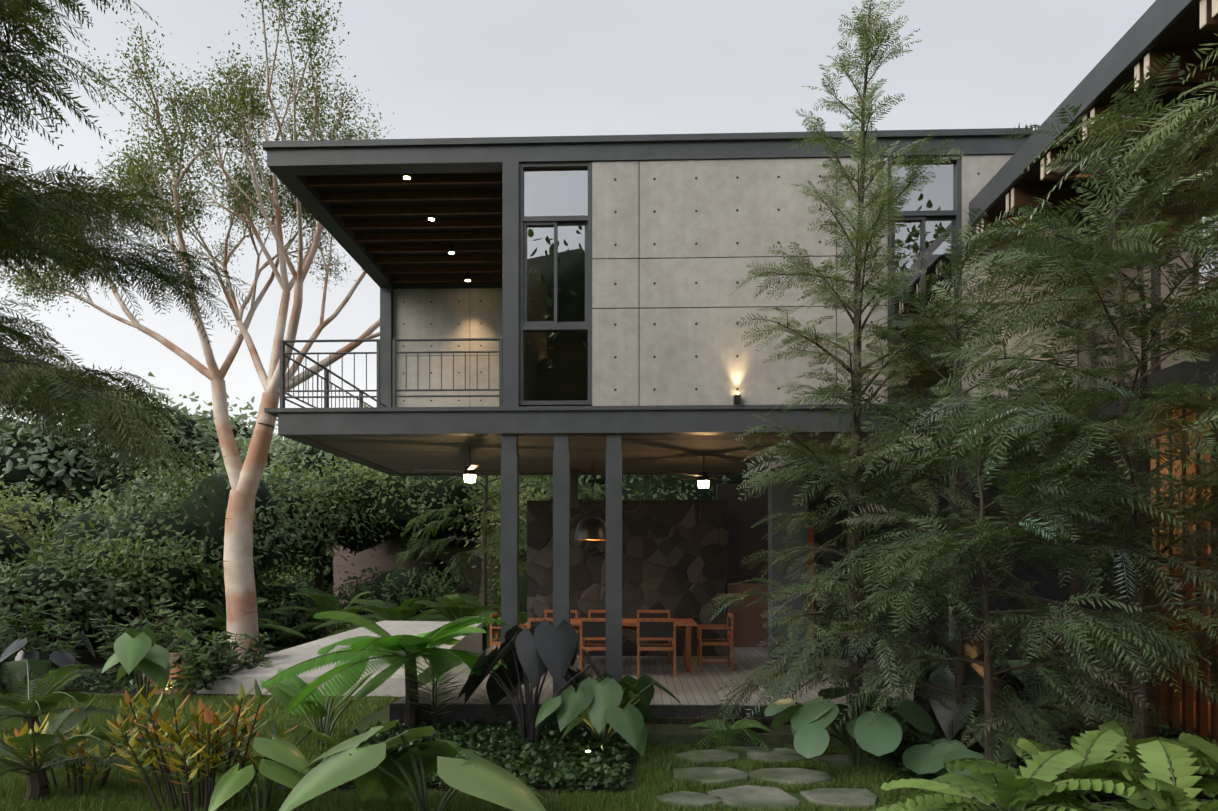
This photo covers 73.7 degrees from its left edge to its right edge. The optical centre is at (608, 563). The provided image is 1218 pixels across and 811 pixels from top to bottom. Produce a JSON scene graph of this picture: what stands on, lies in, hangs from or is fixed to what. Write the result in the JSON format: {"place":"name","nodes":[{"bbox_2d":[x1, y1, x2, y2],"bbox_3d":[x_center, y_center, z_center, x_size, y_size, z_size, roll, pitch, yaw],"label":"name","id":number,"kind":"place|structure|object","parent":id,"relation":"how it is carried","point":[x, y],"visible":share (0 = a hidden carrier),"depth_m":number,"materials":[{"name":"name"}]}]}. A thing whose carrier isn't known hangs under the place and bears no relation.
{"place":"outdoors","nodes":[
{"label":"outdoors","id":0,"kind":"place"},
{"bbox_2d":[0,0,1155,439],"label":"sky","id":1,"kind":"structure","parent":0,"point":[443,68],"materials":[{"name":"white"}]},
{"bbox_2d":[0,609,1217,810],"bbox_3d":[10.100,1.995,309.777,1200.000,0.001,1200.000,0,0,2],"label":"ground","id":2,"kind":"structure","parent":0,"point":[382,715],"depth_m":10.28,"materials":[{"name":"green plant"}]},
{"bbox_2d":[0,631,94,698],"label":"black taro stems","id":3,"kind":"object","parent":2,"relation":"on","point":[61,659],"visible":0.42,"depth_m":11.44,"materials":[{"name":"black plant"}]},
{"bbox_2d":[0,590,95,694],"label":"shrub stems","id":4,"kind":"object","parent":2,"relation":"on","point":[12,632],"visible":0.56,"depth_m":13.00,"materials":[{"name":"green plant"}]},
{"bbox_2d":[0,697,139,796],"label":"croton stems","id":5,"kind":"object","parent":2,"relation":"on","point":[74,751],"visible":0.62,"depth_m":6.93,"materials":[{"name":"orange plant"}]},
{"bbox_2d":[0,659,147,743],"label":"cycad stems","id":6,"kind":"object","parent":2,"relation":"on","point":[52,684],"visible":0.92,"depth_m":9.00,"materials":[{"name":"green plant"}]},
{"bbox_2d":[0,705,181,802],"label":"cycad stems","id":7,"kind":"object","parent":2,"relation":"on","point":[37,782],"visible":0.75,"depth_m":6.76,"materials":[{"name":"green plant"}]},
{"bbox_2d":[0,0,254,504],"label":"tree wood","id":8,"kind":"object","parent":2,"relation":"on","point":[34,384],"visible":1,"depth_m":5.23,"materials":[{"name":"green plant"}]},
{"bbox_2d":[101,627,198,697],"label":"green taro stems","id":9,"kind":"object","parent":2,"relation":"on","point":[142,652],"visible":0.83,"depth_m":11.64,"materials":[{"name":"green plant"}]},
{"bbox_2d":[143,652,195,686],"bbox_3d":[-7.288,1.798,13.397,0.858,0.639,0.699,0,0,2],"label":"boulder","id":10,"kind":"object","parent":2,"relation":"on","point":[176,669],"visible":0.1,"depth_m":13.16,"materials":[{"name":"brown stone"}]},
{"bbox_2d":[0,0,394,664],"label":"tree","id":11,"kind":"object","parent":2,"relation":"on","point":[238,554],"visible":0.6,"depth_m":15.56,"materials":[{"name":"green plant"}]},
{"bbox_2d":[102,679,299,810],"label":"croton plants","id":12,"kind":"object","parent":2,"relation":"on","point":[206,740],"visible":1,"depth_m":6.45,"materials":[{"name":"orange plant"}]},
{"bbox_2d":[208,725,339,810],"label":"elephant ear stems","id":13,"kind":"object","parent":2,"relation":"on","point":[287,765],"visible":0.92,"depth_m":6.28,"materials":[{"name":"green"}]},
{"bbox_2d":[52,508,526,649],"bbox_3d":[-12.314,0.534,25.045,54.163,3.750,15.600,0,0,2],"label":"shrub belt","id":14,"kind":"object","parent":2,"relation":"on","point":[400,580],"visible":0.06,"depth_m":20.20,"materials":[{"name":"green plant"}]},
{"bbox_2d":[273,587,382,639],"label":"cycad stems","id":15,"kind":"object","parent":2,"relation":"on","point":[320,599],"visible":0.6,"depth_m":18.81,"materials":[{"name":"green plant"}]},
{"bbox_2d":[18,485,637,649],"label":"bushes","id":16,"kind":"object","parent":2,"relation":"on","point":[307,618],"visible":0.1,"depth_m":20.93,"materials":[{"name":"green plant"}]},
{"bbox_2d":[0,372,752,652],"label":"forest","id":17,"kind":"object","parent":2,"relation":"on","point":[118,594],"depth_m":20.77,"materials":[{"name":"green plant"}]},
{"bbox_2d":[312,597,448,637],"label":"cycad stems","id":18,"kind":"object","parent":2,"relation":"on","point":[391,612],"visible":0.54,"depth_m":17.84,"materials":[{"name":"green plant"}]},
{"bbox_2d":[0,408,767,644],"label":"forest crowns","id":19,"kind":"object","parent":2,"relation":"on","point":[210,501],"visible":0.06,"depth_m":22.40,"materials":[{"name":"green plant"}]},
{"bbox_2d":[260,611,523,726],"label":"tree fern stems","id":20,"kind":"object","parent":2,"relation":"on","point":[384,647],"visible":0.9,"depth_m":9.01,"materials":[{"name":"green plant"}]},
{"bbox_2d":[279,719,547,810],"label":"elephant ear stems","id":21,"kind":"object","parent":2,"relation":"on","point":[376,767],"visible":1,"depth_m":5.88,"materials":[{"name":"green"}]},
{"bbox_2d":[333,535,500,625],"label":"boundary wall","id":22,"kind":"structure","parent":2,"relation":"on","point":[364,559],"depth_m":26.18,"materials":[{"name":"grey concrete"}]},
{"bbox_2d":[396,656,471,727],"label":"spiky plant stems","id":23,"kind":"object","parent":2,"relation":"on","point":[434,685],"visible":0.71,"depth_m":9.23,"materials":[{"name":"green plant"}]},
{"bbox_2d":[363,468,605,650],"bbox_3d":[-2.492,-1.600,18.538,5.565,7.192,5.075,0,0,2],"label":"tree","id":24,"kind":"object","parent":2,"relation":"on","point":[487,534],"visible":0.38,"depth_m":18.50,"materials":[{"name":"green plant"}]},
{"bbox_2d":[469,684,518,717],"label":"spiky plant stems","id":25,"kind":"object","parent":2,"relation":"on","point":[489,701],"visible":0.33,"depth_m":9.61,"materials":[{"name":"green plant"}]},
{"bbox_2d":[482,604,526,627],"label":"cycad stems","id":26,"kind":"object","parent":2,"relation":"on","point":[522,617],"visible":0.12,"depth_m":18.61,"materials":[{"name":"green plant"}]},
{"bbox_2d":[457,619,619,742],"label":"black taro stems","id":27,"kind":"object","parent":2,"relation":"on","point":[533,654],"visible":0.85,"depth_m":8.62,"materials":[{"name":"black plant"}]},
{"bbox_2d":[535,672,680,755],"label":"leafy plants","id":28,"kind":"object","parent":2,"relation":"on","point":[597,702],"visible":0.98,"depth_m":8.25,"materials":[{"name":"green plant"}]},
{"bbox_2d":[0,652,1215,810],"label":"planting beds","id":29,"kind":"object","parent":2,"relation":"on","point":[92,662],"visible":0.06,"depth_m":8.99,"materials":[{"name":"green plant"}]},
{"bbox_2d":[88,597,214,679],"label":"shrub stems","id":30,"kind":"object","parent":29,"relation":"on","point":[160,636],"visible":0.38,"depth_m":13.84,"materials":[{"name":"green plant"}]},
{"bbox_2d":[169,628,278,690],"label":"shrub stems","id":31,"kind":"object","parent":29,"relation":"on","point":[210,664],"visible":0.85,"depth_m":12.38,"materials":[{"name":"green plant"}]},
{"bbox_2d":[161,597,306,636],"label":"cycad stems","id":32,"kind":"object","parent":29,"relation":"on","point":[218,622],"visible":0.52,"depth_m":17.59,"materials":[{"name":"green plant"}]},
{"bbox_2d":[260,656,405,748],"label":"paddle plant stems","id":33,"kind":"object","parent":29,"relation":"on","point":[285,691],"visible":0.56,"depth_m":8.91,"materials":[{"name":"green plant"}]},
{"bbox_2d":[197,620,481,696],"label":"garden slab","id":34,"kind":"structure","parent":29,"relation":"on","point":[392,685],"depth_m":12.84,"materials":[{"name":"concrete"}]},
{"bbox_2d":[429,740,489,780],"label":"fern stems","id":35,"kind":"object","parent":29,"relation":"on","point":[459,751],"visible":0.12,"depth_m":8.02,"materials":[{"name":"green plant"}]},
{"bbox_2d":[413,594,519,627],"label":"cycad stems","id":36,"kind":"object","parent":29,"relation":"on","point":[454,607],"visible":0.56,"depth_m":16.96,"materials":[{"name":"green plant"}]},
{"bbox_2d":[879,630,1036,740],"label":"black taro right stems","id":37,"kind":"object","parent":29,"relation":"on","point":[973,673],"visible":0.44,"depth_m":8.16,"materials":[{"name":"black plant"}]},
{"bbox_2d":[869,749,1138,810],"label":"oak leaf fern stems","id":38,"kind":"object","parent":29,"relation":"on","point":[1004,788],"visible":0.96,"depth_m":5.88,"materials":[{"name":"green plant"}]},
{"bbox_2d":[801,53,1217,798],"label":"tree","id":39,"kind":"object","parent":29,"relation":"on","point":[1095,431],"visible":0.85,"depth_m":6.60,"materials":[{"name":"green plant"}]},
{"bbox_2d":[817,363,1217,760],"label":"tree","id":40,"kind":"object","parent":29,"relation":"on","point":[988,624],"visible":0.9,"depth_m":6.68,"materials":[{"name":"green plant"}]},
{"bbox_2d":[899,729,1159,810],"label":"oak leaf fern stems","id":41,"kind":"object","parent":29,"relation":"on","point":[1098,763],"visible":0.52,"depth_m":6.23,"materials":[{"name":"green plant"}]},
{"bbox_2d":[1013,169,1217,718],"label":"tree","id":42,"kind":"object","parent":29,"relation":"on","point":[1208,509],"visible":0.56,"depth_m":7.07,"materials":[{"name":"green plant"}]},
{"bbox_2d":[1123,732,1217,808],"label":"oak leaf fern stems","id":43,"kind":"object","parent":29,"relation":"on","point":[1208,754],"visible":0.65,"depth_m":6.11,"materials":[{"name":"green plant"}]},
{"bbox_2d":[1,666,1217,810],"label":"ground cover plants","id":44,"kind":"object","parent":2,"relation":"on","point":[492,742],"visible":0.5,"depth_m":8.32,"materials":[{"name":"green plant"}]},
{"bbox_2d":[393,645,1004,705],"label":"deck","id":45,"kind":"structure","parent":2,"relation":"on","point":[695,686],"depth_m":11.45,"materials":[{"name":"grey wood"}]},
{"bbox_2d":[490,612,527,661],"bbox_3d":[-1.566,1.215,12.851,0.540,0.860,0.570,0,0,2],"label":"chair","id":46,"kind":"object","parent":45,"relation":"on","point":[497,640],"visible":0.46,"depth_m":12.61,"materials":[{"name":"brown wood"}]},
{"bbox_2d":[528,618,552,628],"bbox_3d":[-0.883,1.215,12.037,0.570,0.860,0.540,0,0,2],"label":"chair","id":47,"kind":"object","parent":45,"relation":"on","point":[532,622],"visible":0.15,"depth_m":11.78,"materials":[{"name":"brown wood"}]},
{"bbox_2d":[544,610,576,663],"bbox_3d":[-0.830,1.215,13.617,0.570,0.860,0.540,0,0,2],"label":"chair","id":48,"kind":"object","parent":45,"relation":"on","point":[549,613],"visible":0.17,"depth_m":13.86,"materials":[{"name":"brown wood"}]},
{"bbox_2d":[580,618,605,672],"bbox_3d":[-0.133,1.215,12.012,0.570,0.860,0.540,0,0,2],"label":"chair","id":49,"kind":"object","parent":45,"relation":"on","point":[592,628],"visible":0.52,"depth_m":11.75,"materials":[{"name":"brown wood"}]},
{"bbox_2d":[587,610,605,663],"bbox_3d":[-0.080,1.215,13.591,0.570,0.860,0.540,0,0,2],"label":"chair","id":50,"kind":"object","parent":45,"relation":"on","point":[596,613],"visible":0.08,"depth_m":13.84,"materials":[{"name":"brown wood"}]},
{"bbox_2d":[525,618,696,671],"bbox_3d":[0.043,1.270,12.797,2.600,0.750,1.000,0,0,2],"label":"dining table","id":51,"kind":"object","parent":45,"relation":"on","point":[684,625],"visible":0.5,"depth_m":12.39,"materials":[{"name":"brown wood"}]},
{"bbox_2d":[527,500,727,655],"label":"stone wall","id":52,"kind":"structure","parent":45,"relation":"on","point":[675,557],"depth_m":14.47,"materials":[{"name":"grey stone"}]},
{"bbox_2d":[637,610,670,663],"bbox_3d":[0.750,1.215,13.564,0.570,0.860,0.540,0,0,2],"label":"chair","id":53,"kind":"object","parent":45,"relation":"on","point":[653,613],"visible":0.31,"depth_m":13.80,"materials":[{"name":"brown wood"}]},
{"bbox_2d":[637,618,675,677],"bbox_3d":[0.697,1.215,11.985,0.570,0.860,0.540,0,0,2],"label":"chair","id":54,"kind":"object","parent":45,"relation":"on","point":[656,628],"visible":1,"depth_m":11.72,"materials":[{"name":"brown wood"}]},
{"bbox_2d":[262,128,1073,696],"bbox_3d":[0.757,-1.792,12.303,9.940,6.875,4.840,0,0,2],"label":"steel frame","id":55,"kind":"object","parent":45,"relation":"on","point":[292,166],"visible":0.5,"depth_m":9.99,"materials":[{"name":"grey metal"}]},
{"bbox_2d":[280,338,501,407],"bbox_3d":[-2.641,-2.362,12.277,2.786,0.864,4.396,0,0,2],"label":"balcony railing","id":56,"kind":"object","parent":55,"relation":"on","point":[326,390],"visible":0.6,"depth_m":10.11,"materials":[{"name":"metal"}]},
{"bbox_2d":[306,174,501,282],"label":"house canopy rafters","id":57,"kind":"object","parent":55,"relation":"attached to","point":[412,196],"visible":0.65,"depth_m":12.01,"materials":[{"name":"brown wood"}]},
{"bbox_2d":[403,174,470,281],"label":"recessed ceiling lights","id":58,"kind":"object","parent":55,"relation":"attached to","point":[450,246],"visible":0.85,"depth_m":12.90,"materials":[{"name":"black metal"}]},
{"bbox_2d":[414,445,523,482],"bbox_3d":[-1.904,-1.370,11.111,1.124,0.510,1.124,0,0,30],"label":"ceiling fan","id":59,"kind":"object","parent":55,"relation":"attached to","point":[469,474],"visible":0.98,"depth_m":11.04,"materials":[{"name":"black metal"}]},
{"bbox_2d":[574,517,605,540],"bbox_3d":[-0.266,-1.000,12.807,0.560,1.250,0.560,0,0,2],"label":"pendant lamp","id":60,"kind":"object","parent":55,"relation":"hanging from","point":[591,529],"visible":0.94,"depth_m":12.60,"materials":[{"name":"black metal"}]},
{"bbox_2d":[308,434,1043,473],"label":"house lower ceiling boards","id":61,"kind":"object","parent":55,"relation":"attached to","point":[640,454],"visible":0.5,"depth_m":11.85,"materials":[{"name":"wood"}]},
{"bbox_2d":[661,453,746,487],"bbox_3d":[1.384,-1.370,11.902,1.124,0.510,1.124,0,0,-5],"label":"ceiling fan","id":62,"kind":"object","parent":55,"relation":"attached to","point":[703,477],"visible":1,"depth_m":11.84,"materials":[{"name":"black metal"}]},
{"bbox_2d":[733,394,740,403],"bbox_3d":[1.556,-2.002,9.870,0.080,0.104,0.090,0,0,2],"label":"wall sconce","id":63,"kind":"object","parent":55,"relation":"attached to","point":[736,398],"visible":1,"depth_m":9.82,"materials":[{"name":"black metal"}]},
{"bbox_2d":[696,613,733,670],"bbox_3d":[1.653,1.215,12.743,0.540,0.860,0.570,0,0,2],"label":"chair","id":64,"kind":"object","parent":45,"relation":"on","point":[727,642],"visible":0.92,"depth_m":12.47,"materials":[{"name":"brown wood"}]},
{"bbox_2d":[716,440,1069,659],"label":"level walls","id":65,"kind":"structure","parent":45,"relation":"on","point":[745,540],"depth_m":13.98,"materials":[{"name":"grey wood"}]},
{"bbox_2d":[389,703,1013,748],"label":"deck steps","id":66,"kind":"structure","parent":2,"relation":"on","point":[677,731],"depth_m":9.38,"materials":[{"name":"stone"}]},
{"bbox_2d":[643,715,846,724],"bbox_3d":[1.569,1.864,9.347,2.781,0.280,0.269,0,0,2],"label":"step planting","id":67,"kind":"object","parent":66,"relation":"on","point":[752,717],"visible":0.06,"depth_m":9.31,"materials":[{"name":"green plant"}]},
{"bbox_2d":[688,719,772,751],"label":"fern stems","id":68,"kind":"object","parent":2,"relation":"on","point":[743,724],"visible":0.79,"depth_m":8.72,"materials":[{"name":"green plant"}]},
{"bbox_2d":[654,746,880,810],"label":"stepping stones","id":69,"kind":"object","parent":2,"relation":"on","point":[751,796],"visible":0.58,"depth_m":7.37,"materials":[{"name":"grey stone"}]},
{"bbox_2d":[764,687,947,768],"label":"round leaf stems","id":70,"kind":"object","parent":2,"relation":"on","point":[812,719],"visible":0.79,"depth_m":7.57,"materials":[{"name":"green plant"}]},
{"bbox_2d":[703,0,1015,746],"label":"tree","id":71,"kind":"object","parent":2,"relation":"on","point":[863,237],"visible":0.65,"depth_m":8.13,"materials":[{"name":"green plant"}]},
{"bbox_2d":[890,712,1011,777],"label":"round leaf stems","id":72,"kind":"object","parent":2,"relation":"on","point":[927,757],"visible":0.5,"depth_m":7.18,"materials":[{"name":"green plant"}]},
{"bbox_2d":[700,204,1217,800],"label":"tree","id":73,"kind":"object","parent":2,"relation":"on","point":[960,694],"visible":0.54,"depth_m":7.67,"materials":[{"name":"green plant"}]},
{"bbox_2d":[918,122,1217,737],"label":"tree","id":74,"kind":"object","parent":2,"relation":"on","point":[1152,693],"visible":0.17,"depth_m":7.92,"materials":[{"name":"green plant"}]},
{"bbox_2d":[969,0,1217,736],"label":"building","id":75,"kind":"structure","parent":2,"relation":"on","point":[1166,26],"depth_m":7.95,"materials":[{"name":"metal"}]},
{"bbox_2d":[976,0,1217,240],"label":"wing rafters","id":76,"kind":"object","parent":75,"relation":"attached to","point":[1018,197],"visible":0.54,"depth_m":7.34,"materials":[{"name":"brown wood"}]},
{"bbox_2d":[1079,153,1217,395],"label":"window","id":77,"kind":"structure","parent":75,"relation":"attached to","point":[1181,260],"depth_m":8.10,"materials":[{"name":"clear glass"}]},
{"bbox_2d":[1156,394,1217,740],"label":"slatted screen","id":78,"kind":"object","parent":75,"relation":"attached to","point":[1187,711],"visible":0.42,"depth_m":7.93,"materials":[{"name":"brown wood"}]},
{"bbox_2d":[1017,33,1217,234],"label":"tree","id":79,"kind":"object","parent":2,"relation":"on","point":[1210,112],"visible":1,"depth_m":5.21,"materials":[{"name":"green plant"}]},
{"bbox_2d":[1031,720,1217,809],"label":"oak leaf fern stems","id":80,"kind":"object","parent":2,"relation":"on","point":[1126,748],"visible":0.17,"depth_m":6.49,"materials":[{"name":"green plant"}]},
{"bbox_2d":[1034,740,1217,810],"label":"oak leaf fern stems","id":81,"kind":"object","parent":2,"relation":"on","point":[1163,792],"visible":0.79,"depth_m":5.71,"materials":[{"name":"green plant"}]},
{"bbox_2d":[393,155,1076,406],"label":"concrete house walls","id":82,"kind":"structure","parent":0,"point":[675,303],"depth_m":9.93,"materials":[{"name":"grey concrete"}]},
{"bbox_2d":[403,172,1061,401],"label":"wall holes","id":83,"kind":"object","parent":82,"relation":"in","point":[696,243],"visible":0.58,"depth_m":9.93,"materials":[{"name":"grey concrete"}]},
{"bbox_2d":[519,156,960,405],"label":"house window frames","id":84,"kind":"structure","parent":82,"relation":"in","point":[954,216],"depth_m":9.99,"materials":[{"name":"black metal"}]},
{"bbox_2d":[524,162,954,400],"bbox_3d":[1.580,-3.452,9.984,5.280,2.885,0.001,0,0,2],"label":"window glass","id":85,"kind":"object","parent":84,"relation":"in","point":[555,365],"visible":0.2,"depth_m":10.05,"materials":[{"name":"glass"}]}
]}

